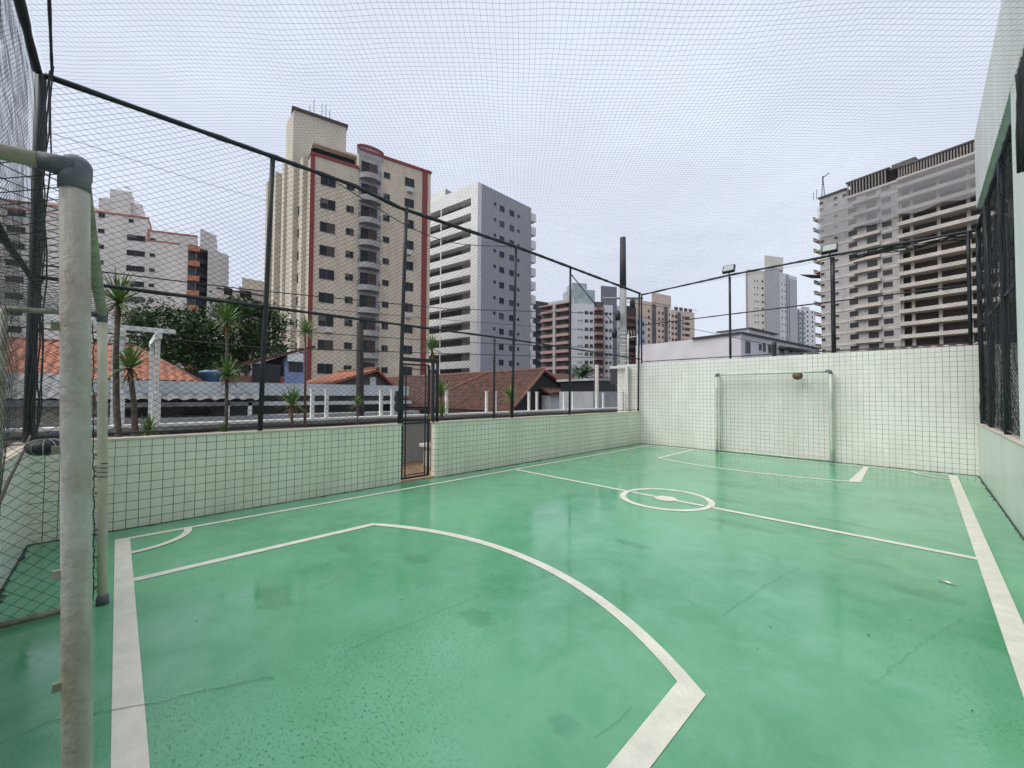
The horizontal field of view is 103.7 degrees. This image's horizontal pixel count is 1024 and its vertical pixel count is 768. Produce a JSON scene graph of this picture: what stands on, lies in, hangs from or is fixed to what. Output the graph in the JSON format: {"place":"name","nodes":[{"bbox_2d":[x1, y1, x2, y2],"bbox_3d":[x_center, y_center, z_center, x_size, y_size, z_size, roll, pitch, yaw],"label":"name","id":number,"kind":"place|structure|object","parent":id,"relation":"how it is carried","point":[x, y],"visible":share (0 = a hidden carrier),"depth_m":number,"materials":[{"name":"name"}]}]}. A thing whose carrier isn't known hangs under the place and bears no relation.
{"place":"outdoors","nodes":[
{"label":"outdoors","id":0,"kind":"place"},
{"bbox_2d":[4,373,59,428],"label":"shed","id":1,"kind":"structure","parent":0,"point":[48,394],"depth_m":8.10,"materials":[{"name":"white"}]},
{"bbox_2d":[6,336,203,417],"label":"house","id":2,"kind":"structure","parent":0,"point":[140,376],"depth_m":14.78,"materials":[{"name":"orange tile"}]},
{"bbox_2d":[0,185,228,377],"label":"apartment block","id":3,"kind":"structure","parent":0,"point":[152,247],"depth_m":75.68,"materials":[{"name":"white concrete"}]},
{"bbox_2d":[126,250,144,256],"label":"window","id":4,"kind":"structure","parent":3,"relation":"in","point":[135,253],"depth_m":75.45,"materials":[{"name":"black glass"}]},
{"bbox_2d":[126,265,144,271],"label":"window","id":5,"kind":"structure","parent":3,"relation":"in","point":[128,267],"depth_m":75.34,"materials":[{"name":"black glass"}]},
{"bbox_2d":[127,234,145,241],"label":"window","id":6,"kind":"structure","parent":3,"relation":"in","point":[129,236],"depth_m":75.49,"materials":[{"name":"black glass"}]},
{"bbox_2d":[52,133,341,215],"bbox_3d":[-9.015,-8.126,18.141,1.422,9.417,24.490,1,-2,-13],"label":"cable","id":7,"kind":"object","parent":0,"point":[168,171],"visible":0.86,"depth_m":7.25,"materials":[{"name":"black paint"}]},
{"bbox_2d":[216,278,263,374],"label":"apartment block","id":8,"kind":"structure","parent":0,"point":[245,286],"depth_m":63.24,"materials":[{"name":"grey concrete"}]},
{"bbox_2d":[91,379,419,425],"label":"annex building","id":9,"kind":"structure","parent":0,"point":[246,408],"depth_m":12.90,"materials":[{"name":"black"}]},
{"bbox_2d":[125,409,147,415],"bbox_3d":[-10.868,0.829,11.709,0.790,0.184,0.040,2,-2,-44],"label":"window","id":10,"kind":"structure","parent":9,"relation":"in","point":[127,412],"depth_m":11.72,"materials":[{"name":"black glass"}]},
{"bbox_2d":[184,409,209,414],"bbox_3d":[-9.909,0.908,12.649,0.643,0.219,0.040,2,-2,-44],"label":"window","id":11,"kind":"structure","parent":9,"relation":"in","point":[190,411],"depth_m":12.64,"materials":[{"name":"black glass"}]},
{"bbox_2d":[198,370,221,381],"bbox_3d":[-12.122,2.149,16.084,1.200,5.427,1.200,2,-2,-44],"label":"water tank","id":12,"kind":"object","parent":9,"relation":"on","point":[210,372],"visible":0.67,"depth_m":15.86,"materials":[{"name":"blue plastic"}]},
{"bbox_2d":[214,346,314,383],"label":"house","id":13,"kind":"structure","parent":0,"point":[284,367],"depth_m":21.56,"materials":[{"name":"brick"}]},
{"bbox_2d":[252,363,280,381],"bbox_3d":[-12.833,-0.571,21.024,1.300,0.950,0.025,2,-2,-44],"label":"window","id":14,"kind":"structure","parent":13,"relation":"in","point":[274,366],"depth_m":21.08,"materials":[{"name":"black glass"}]},
{"bbox_2d":[289,362,302,371],"bbox_3d":[-11.820,-0.919,21.993,0.700,0.500,0.038,2,-2,-44],"label":"window","id":15,"kind":"structure","parent":13,"relation":"in","point":[299,368],"depth_m":21.96,"materials":[{"name":"black glass"}]},
{"bbox_2d":[264,106,431,379],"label":"apartment tower","id":16,"kind":"structure","parent":0,"point":[380,253],"depth_m":52.99,"materials":[{"name":"beige tile"}]},
{"bbox_2d":[317,363,332,373],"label":"window","id":17,"kind":"structure","parent":16,"relation":"in","point":[330,369],"depth_m":49.81,"materials":[{"name":"black glass"}]},
{"bbox_2d":[318,339,332,348],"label":"window","id":18,"kind":"structure","parent":16,"relation":"in","point":[320,342],"depth_m":49.90,"materials":[{"name":"black glass"}]},
{"bbox_2d":[318,292,333,303],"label":"window","id":19,"kind":"structure","parent":16,"relation":"in","point":[325,300],"depth_m":50.08,"materials":[{"name":"black glass"}]},
{"bbox_2d":[318,316,333,326],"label":"window","id":20,"kind":"structure","parent":16,"relation":"in","point":[324,317],"depth_m":49.97,"materials":[{"name":"black glass"}]},
{"bbox_2d":[319,268,333,279],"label":"window","id":21,"kind":"structure","parent":16,"relation":"in","point":[326,273],"depth_m":50.11,"materials":[{"name":"black glass"}]},
{"bbox_2d":[319,244,334,256],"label":"window","id":22,"kind":"structure","parent":16,"relation":"in","point":[331,250],"depth_m":50.22,"materials":[{"name":"black glass"}]},
{"bbox_2d":[320,198,334,210],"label":"window","id":23,"kind":"structure","parent":16,"relation":"in","point":[328,202],"depth_m":50.37,"materials":[{"name":"black glass"}]},
{"bbox_2d":[320,221,334,233],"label":"window","id":24,"kind":"structure","parent":16,"relation":"in","point":[323,228],"depth_m":50.28,"materials":[{"name":"black glass"}]},
{"bbox_2d":[321,177,335,187],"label":"window","id":25,"kind":"structure","parent":16,"relation":"in","point":[328,181],"depth_m":50.42,"materials":[{"name":"black glass"}]},
{"bbox_2d":[359,294,375,307],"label":"balcony door","id":26,"kind":"structure","parent":16,"relation":"in","point":[364,297],"depth_m":52.80,"materials":[{"name":"black glass"}]},
{"bbox_2d":[359,317,375,330],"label":"balcony door","id":27,"kind":"structure","parent":16,"relation":"in","point":[373,323],"depth_m":52.81,"materials":[{"name":"black glass"}]},
{"bbox_2d":[360,272,375,284],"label":"balcony door","id":28,"kind":"structure","parent":16,"relation":"in","point":[362,277],"depth_m":52.85,"materials":[{"name":"black glass"}]},
{"bbox_2d":[360,227,376,240],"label":"balcony door","id":29,"kind":"structure","parent":16,"relation":"in","point":[362,229],"depth_m":53.02,"materials":[{"name":"black glass"}]},
{"bbox_2d":[360,249,376,262],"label":"balcony door","id":30,"kind":"structure","parent":16,"relation":"in","point":[364,253],"depth_m":52.92,"materials":[{"name":"black glass"}]},
{"bbox_2d":[361,205,376,217],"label":"balcony door","id":31,"kind":"structure","parent":16,"relation":"in","point":[363,209],"depth_m":53.09,"materials":[{"name":"black glass"}]},
{"bbox_2d":[363,340,374,352],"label":"balcony door","id":32,"kind":"structure","parent":16,"relation":"in","point":[365,341],"depth_m":52.80,"materials":[{"name":"black glass"}]},
{"bbox_2d":[361,161,377,174],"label":"balcony door","id":33,"kind":"structure","parent":16,"relation":"in","point":[364,165],"depth_m":53.24,"materials":[{"name":"grey glass"}]},
{"bbox_2d":[361,183,377,193],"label":"balcony door","id":34,"kind":"structure","parent":16,"relation":"in","point":[363,185],"depth_m":53.20,"materials":[{"name":"grey glass"}]},
{"bbox_2d":[404,198,413,208],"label":"window","id":35,"kind":"structure","parent":16,"relation":"in","point":[407,201],"depth_m":56.34,"materials":[{"name":"grey glass"}]},
{"bbox_2d":[307,367,394,385],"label":"house","id":36,"kind":"structure","parent":0,"point":[366,377],"depth_m":26.12,"materials":[{"name":"orange tile"}]},
{"bbox_2d":[403,460,430,479],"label":"terrace floor","id":37,"kind":"structure","parent":0,"point":[410,470],"depth_m":8.16,"materials":[{"name":"beige tile"}]},
{"bbox_2d":[91,268,161,436],"bbox_3d":[-4.860,0.078,5.010,0.848,3.088,0.788,2,-2,-44],"label":"dracaena","id":38,"kind":"object","parent":37,"relation":"on","point":[129,351],"visible":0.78,"depth_m":4.99,"materials":[{"name":"green plant"}]},
{"bbox_2d":[130,414,168,435],"bbox_3d":[-4.677,0.995,5.180,0.486,1.255,0.466,0,-2,-6],"label":"dracaena","id":39,"kind":"object","parent":37,"relation":"on","point":[147,425],"visible":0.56,"depth_m":5.17,"materials":[{"name":"green plant"}]},
{"bbox_2d":[202,296,252,431],"bbox_3d":[-4.111,0.175,5.766,0.730,2.932,0.706,2,-2,-44],"label":"dracaena","id":40,"kind":"object","parent":37,"relation":"on","point":[225,365],"visible":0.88,"depth_m":5.76,"materials":[{"name":"green plant"}]},
{"bbox_2d":[278,385,310,428],"bbox_3d":[-3.498,0.826,6.383,0.643,1.669,0.659,2,-2,-44],"label":"dracaena","id":41,"kind":"object","parent":37,"relation":"on","point":[290,396],"visible":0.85,"depth_m":6.36,"materials":[{"name":"green plant"}]},
{"bbox_2d":[291,314,319,427],"bbox_3d":[-3.347,0.263,6.515,0.560,2.805,0.573,-1,-2,34],"label":"dracaena","id":42,"kind":"object","parent":37,"relation":"on","point":[304,323],"visible":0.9,"depth_m":6.51,"materials":[{"name":"green plant"}]},
{"bbox_2d":[417,333,443,469],"bbox_3d":[-1.609,0.322,8.096,0.641,2.787,0.620,0,-2,24],"label":"dracaena","id":43,"kind":"object","parent":37,"relation":"on","point":[432,343],"visible":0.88,"depth_m":8.06,"materials":[{"name":"green plant"}]},
{"bbox_2d":[430,376,453,420],"bbox_3d":[-1.486,0.781,8.322,0.679,1.883,0.758,2,-2,-44],"label":"dracaena","id":44,"kind":"object","parent":37,"relation":"on","point":[441,406],"visible":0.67,"depth_m":8.33,"materials":[{"name":"green plant"}]},
{"bbox_2d":[500,383,522,417],"bbox_3d":[-0.021,0.860,9.749,0.708,1.816,0.761,2,-2,-44],"label":"dracaena","id":45,"kind":"object","parent":37,"relation":"on","point":[508,392],"visible":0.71,"depth_m":9.74,"materials":[{"name":"green plant"}]},
{"bbox_2d":[394,376,447,413],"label":"shed","id":46,"kind":"structure","parent":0,"point":[417,394],"depth_m":19.08,"materials":[{"name":"brown tile"}]},
{"bbox_2d":[429,183,535,373],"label":"apartment tower","id":47,"kind":"structure","parent":0,"point":[510,228],"depth_m":78.38,"materials":[{"name":"grey tile"}]},
{"bbox_2d":[0,0,1001,352],"label":"sky","id":48,"kind":"structure","parent":0,"point":[525,127],"materials":[{"name":"white"}]},
{"bbox_2d":[0,443,1023,767],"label":"court floor","id":49,"kind":"structure","parent":0,"point":[544,613],"depth_m":2.60,"materials":[{"name":"paint"}]},
{"bbox_2d":[0,446,29,588],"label":"tiled wall","id":50,"kind":"structure","parent":49,"relation":"on","point":[15,515],"depth_m":3.40,"materials":[{"name":"tile"}]},
{"bbox_2d":[0,0,53,451],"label":"net fence","id":51,"kind":"object","parent":50,"relation":"on","point":[22,14],"visible":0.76,"depth_m":3.65,"materials":[{"name":"black fabric"}]},
{"bbox_2d":[23,438,59,455],"bbox_3d":[-3.505,0.474,3.016,0.202,0.127,0.212,2,-2,-44],"label":"deflated ball","id":52,"kind":"object","parent":51,"relation":"attached to","point":[37,444],"visible":0.72,"depth_m":2.95,"materials":[{"name":"black rubber"}]},
{"bbox_2d":[0,143,108,767],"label":"goal","id":53,"kind":"object","parent":49,"relation":"on","point":[80,273],"visible":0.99,"depth_m":0.99,"materials":[{"name":"metal"}]},
{"bbox_2d":[0,435,31,505],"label":"rope","id":54,"kind":"object","parent":53,"relation":"attached to","point":[5,487],"visible":0.84,"depth_m":2.60,"materials":[{"name":"brown"}]},
{"bbox_2d":[10,423,402,544],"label":"tiled wall","id":55,"kind":"structure","parent":49,"relation":"on","point":[153,479],"depth_m":5.04,"materials":[{"name":"tile"}]},
{"bbox_2d":[395,357,438,479],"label":"gate","id":56,"kind":"structure","parent":55,"relation":"attached to","point":[398,394],"depth_m":7.06,"materials":[{"name":"black metal"}]},
{"bbox_2d":[401,475,434,482],"bbox_3d":[-1.677,1.678,7.056,0.680,0.040,0.130,2,-2,-44],"label":"threshold","id":57,"kind":"object","parent":49,"relation":"on","point":[417,478],"visible":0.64,"depth_m":7.05,"materials":[{"name":"stone"}]},
{"bbox_2d":[430,411,641,476],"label":"tiled wall","id":58,"kind":"structure","parent":49,"relation":"on","point":[460,446],"depth_m":8.84,"materials":[{"name":"tile"}]},
{"bbox_2d":[22,72,640,442],"bbox_3d":[-0.384,-1.173,8.357,12.432,3.842,0.078,2,-2,-44],"label":"net fence","id":59,"kind":"object","parent":58,"relation":"on","point":[39,109],"visible":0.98,"depth_m":5.55,"materials":[{"name":"black fabric"}]},
{"bbox_2d":[29,0,1023,291],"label":"ceiling net","id":60,"kind":"object","parent":59,"relation":"attached to","point":[685,168],"visible":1,"depth_m":4.67,"materials":[{"name":"grey fabric"}]},
{"bbox_2d":[715,369,834,463],"bbox_3d":[6.391,0.742,9.949,0.320,2.109,2.485,2,-2,-44],"label":"goal","id":61,"kind":"object","parent":49,"relation":"on","point":[831,415],"visible":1,"depth_m":9.83,"materials":[{"name":"metal"}]},
{"bbox_2d":[977,423,1023,536],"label":"wall","id":62,"kind":"structure","parent":49,"relation":"on","point":[1001,463],"depth_m":5.26,"materials":[{"name":"tile"}]},
{"bbox_2d":[975,123,1019,436],"bbox_3d":[7.451,-1.183,6.189,4.252,3.769,0.123,2,-2,-44],"label":"net fence","id":63,"kind":"object","parent":62,"relation":"on","point":[988,404],"visible":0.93,"depth_m":5.86,"materials":[{"name":"black fabric"}]},
{"bbox_2d":[531,294,547,367],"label":"dark tower","id":64,"kind":"structure","parent":0,"point":[533,347],"depth_m":161.07,"materials":[{"name":"grey"}]},
{"bbox_2d":[627,306,645,363],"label":"apartment tower","id":65,"kind":"structure","parent":0,"point":[633,330],"depth_m":118.04,"materials":[{"name":"beige"}]},
{"bbox_2d":[634,288,694,344],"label":"apartment tower","id":66,"kind":"structure","parent":0,"point":[667,334],"depth_m":197.18,"materials":[{"name":"beige concrete"}]},
{"bbox_2d":[636,327,821,363],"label":"house","id":67,"kind":"structure","parent":0,"point":[709,345],"depth_m":46.13,"materials":[{"name":"grey paint"}]},
{"bbox_2d":[746,249,797,342],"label":"apartment tower","id":68,"kind":"structure","parent":0,"point":[761,324],"depth_m":215.67,"materials":[{"name":"white concrete"}]},
{"bbox_2d":[797,306,815,346],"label":"apartment tower","id":69,"kind":"structure","parent":0,"point":[807,332],"depth_m":284.05,"materials":[{"name":"white"}]},
{"bbox_2d":[866,343,977,350],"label":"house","id":70,"kind":"structure","parent":0,"point":[919,347],"depth_m":11.34,"materials":[{"name":"white paint"}]},
{"label":"ground","id":71,"kind":"structure","parent":0,"visible":0},
{"bbox_2d":[8,315,175,424],"bbox_3d":[-6.362,1.891,6.012,1.820,5.470,1.650,2,-2,-44],"label":"pergola frame","id":72,"kind":"object","parent":71,"relation":"on","point":[125,328],"visible":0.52,"depth_m":6.02,"materials":[{"name":"white paint"}]},
{"bbox_2d":[92,297,244,376],"bbox_3d":[-25.090,-0.747,29.867,9.745,11.898,7.371,1,-2,-26],"label":"tree","id":73,"kind":"object","parent":71,"relation":"on","point":[189,348],"visible":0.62,"depth_m":29.33,"materials":[{"name":"green plant"}]},
{"bbox_2d":[190,291,296,374],"bbox_3d":[-21.749,-1.075,32.610,7.711,12.690,7.954,2,-2,-44],"label":"tree","id":74,"kind":"object","parent":71,"relation":"on","point":[258,328],"visible":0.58,"depth_m":32.41,"materials":[{"name":"green plant"}]},
{"bbox_2d":[3,407,616,462],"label":"parapet wall","id":75,"kind":"structure","parent":71,"relation":"on","point":[268,421],"depth_m":8.16,"materials":[{"name":"white paint"}]},
{"bbox_2d":[4,411,616,440],"bbox_3d":[-2.181,0.806,8.983,21.501,0.080,0.056,2,-2,-44],"label":"pipe","id":76,"kind":"object","parent":75,"relation":"attached to","point":[298,426],"visible":0.35,"depth_m":7.26,"materials":[{"name":"black metal"}]},
{"bbox_2d":[309,389,314,417],"bbox_3d":[-3.774,0.368,7.596,0.084,0.555,0.080,2,-2,-44],"label":"stub post","id":77,"kind":"object","parent":75,"relation":"on","point":[312,396],"visible":0.77,"depth_m":7.57,"materials":[{"name":"white paint"}]},
{"bbox_2d":[324,389,328,417],"bbox_3d":[-3.587,0.374,7.780,0.084,0.555,0.080,2,-2,-44],"label":"stub post","id":78,"kind":"object","parent":75,"relation":"on","point":[325,404],"visible":0.89,"depth_m":7.76,"materials":[{"name":"white paint"}]},
{"bbox_2d":[379,390,383,415],"bbox_3d":[-2.790,0.399,8.562,0.084,0.555,0.080,2,-2,-44],"label":"stub post","id":79,"kind":"object","parent":75,"relation":"on","point":[381,401],"visible":0.78,"depth_m":8.54,"materials":[{"name":"white paint"}]},
{"bbox_2d":[390,390,394,414],"bbox_3d":[-2.606,0.405,8.743,0.084,0.555,0.080,2,-2,-44],"label":"stub post","id":80,"kind":"object","parent":75,"relation":"on","point":[391,402],"visible":0.92,"depth_m":8.72,"materials":[{"name":"white paint"}]},
{"bbox_2d":[356,323,363,415],"bbox_3d":[-4.833,1.437,12.742,0.274,6.750,0.247,2,-2,-44],"label":"utility pole","id":81,"kind":"object","parent":71,"relation":"on","point":[359,356],"visible":0.44,"depth_m":12.70,"materials":[{"name":"grey concrete"}]},
{"bbox_2d":[387,368,560,413],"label":"house","id":82,"kind":"structure","parent":71,"relation":"on","point":[534,384],"depth_m":28.48,"materials":[{"name":"brown tile"}]},
{"bbox_2d":[500,370,575,409],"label":"house","id":83,"kind":"structure","parent":71,"relation":"on","point":[553,396],"depth_m":27.25,"materials":[{"name":"grey tile"}]},
{"bbox_2d":[539,283,612,378],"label":"apartment tower","id":84,"kind":"structure","parent":71,"relation":"on","point":[590,308],"depth_m":139.75,"materials":[{"name":"brown concrete"}]},
{"bbox_2d":[566,364,600,378],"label":"palm tree","id":85,"kind":"object","parent":71,"relation":"on","point":[587,367],"visible":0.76,"depth_m":44.52,"materials":[{"name":"green plant"}]},
{"bbox_2d":[556,378,616,408],"bbox_3d":[4.072,2.420,21.712,1.907,5.350,3.000,1,-2,-32],"label":"kiosk","id":86,"kind":"object","parent":71,"relation":"on","point":[609,400],"visible":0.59,"depth_m":20.86,"materials":[{"name":"white"}]},
{"bbox_2d":[595,365,598,406],"bbox_3d":[3.360,2.087,15.925,0.180,5.704,0.171,2,-2,-44],"label":"concrete post","id":87,"kind":"object","parent":71,"relation":"on","point":[596,378],"visible":0.34,"depth_m":15.92,"materials":[{"name":"beige concrete"}]},
{"bbox_2d":[601,286,618,391],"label":"slab tower","id":88,"kind":"structure","parent":71,"relation":"on","point":[605,292],"depth_m":151.24,"materials":[{"name":"grey concrete"}]},
{"bbox_2d":[603,237,642,390],"bbox_3d":[4.987,-0.811,18.050,1.800,11.626,0.760,0,-2,0],"label":"utility pole","id":89,"kind":"object","parent":71,"relation":"on","point":[620,317],"visible":0.45,"depth_m":17.99,"materials":[{"name":"concrete"}]},
{"bbox_2d":[1,259,613,313],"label":"cable","id":90,"kind":"object","parent":89,"relation":"attached to","point":[309,295],"visible":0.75,"depth_m":10.54,"materials":[{"name":"black paint"}]},
{"bbox_2d":[11,326,619,358],"bbox_3d":[-2.770,-1.053,13.292,18.033,0.543,2.484,2,-2,-39],"label":"cable","id":91,"kind":"object","parent":89,"relation":"attached to","point":[320,349],"visible":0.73,"depth_m":11.45,"materials":[{"name":"black paint"}]},
{"bbox_2d":[171,292,603,331],"bbox_3d":[-3.781,-2.581,15.449,18.218,0.368,2.055,1,-2,-23],"label":"cable","id":92,"kind":"object","parent":89,"relation":"attached to","point":[371,313],"visible":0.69,"depth_m":14.95,"materials":[{"name":"black paint"}]},
{"bbox_2d":[280,330,618,348],"bbox_3d":[-1.253,-1.547,15.560,13.356,0.276,1.628,1,-2,-29],"label":"cable","id":93,"kind":"object","parent":89,"relation":"attached to","point":[431,340],"visible":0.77,"depth_m":15.14,"materials":[{"name":"black paint"}]},
{"bbox_2d":[630,314,836,352],"bbox_3d":[11.294,-2.167,20.297,12.385,1.825,3.298,0,-2,-5],"label":"cable","id":94,"kind":"object","parent":89,"relation":"attached to","point":[725,335],"visible":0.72,"depth_m":20.69,"materials":[{"name":"black paint"}]},
{"bbox_2d":[617,343,1019,475],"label":"tiled wall","id":95,"kind":"structure","parent":71,"relation":"on","point":[916,408],"depth_m":9.19,"materials":[{"name":"tile"}]},
{"bbox_2d":[610,366,629,410],"bbox_3d":[3.439,0.140,13.024,0.250,1.464,0.666,2,-2,-44],"label":"portal frame","id":96,"kind":"object","parent":95,"relation":"attached to","point":[626,392],"visible":0.83,"depth_m":12.83,"materials":[{"name":"white paint"}]},
{"bbox_2d":[618,331,637,363],"bbox_3d":[3.809,-1.208,13.078,0.762,1.145,0.052,-1,-2,43],"label":"spiked guard","id":97,"kind":"object","parent":95,"relation":"on","point":[627,352],"visible":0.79,"depth_m":13.10,"materials":[{"name":"white paint"}]},
{"bbox_2d":[641,229,977,362],"bbox_3d":[6.581,-1.102,10.235,0.145,3.813,7.073,2,-2,-44],"label":"net fence","id":98,"kind":"object","parent":95,"relation":"on","point":[917,246],"visible":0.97,"depth_m":9.27,"materials":[{"name":"black fabric"}]},
{"bbox_2d":[722,264,735,275],"bbox_3d":[5.876,-3.068,10.891,0.175,0.316,0.320,2,-2,-44],"label":"floodlight","id":99,"kind":"object","parent":98,"relation":"attached to","point":[728,269],"visible":0.8,"depth_m":10.84,"materials":[{"name":"black paint"}]},
{"bbox_2d":[821,242,838,257],"bbox_3d":[7.388,-3.101,9.349,0.175,0.316,0.320,2,-2,-44],"label":"floodlight","id":100,"kind":"object","parent":98,"relation":"attached to","point":[829,250],"visible":0.99,"depth_m":9.32,"materials":[{"name":"black paint"}]},
{"bbox_2d":[800,140,1015,352],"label":"unfinished tower","id":101,"kind":"structure","parent":71,"relation":"on","point":[952,261],"depth_m":88.83,"materials":[{"name":"concrete"}]},
{"bbox_2d":[866,223,877,232],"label":"window","id":102,"kind":"structure","parent":101,"relation":"in","point":[875,227],"depth_m":93.05,"materials":[{"name":"black glass"}]},
{"bbox_2d":[867,259,877,267],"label":"window","id":103,"kind":"structure","parent":101,"relation":"in","point":[874,263],"depth_m":92.94,"materials":[{"name":"black glass"}]},
{"bbox_2d":[867,271,877,279],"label":"window","id":104,"kind":"structure","parent":101,"relation":"in","point":[873,274],"depth_m":92.89,"materials":[{"name":"black glass"}]},
{"bbox_2d":[867,282,878,291],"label":"window","id":105,"kind":"structure","parent":101,"relation":"in","point":[871,287],"depth_m":92.71,"materials":[{"name":"black glass"}]},
{"bbox_2d":[867,307,878,314],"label":"window","id":106,"kind":"structure","parent":101,"relation":"in","point":[870,310],"depth_m":92.63,"materials":[{"name":"black glass"}]},
{"bbox_2d":[868,331,879,338],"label":"window","id":107,"kind":"structure","parent":101,"relation":"in","point":[874,334],"depth_m":92.51,"materials":[{"name":"black glass"}]},
{"bbox_2d":[974,0,1023,442],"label":"side building","id":108,"kind":"structure","parent":71,"relation":"on","point":[1018,185],"depth_m":4.81,"materials":[{"name":"paint"}]},
{"bbox_2d":[1015,49,1023,172],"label":"window","id":109,"kind":"structure","parent":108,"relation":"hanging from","point":[1019,84],"depth_m":3.90,"materials":[{"name":"black glass"}]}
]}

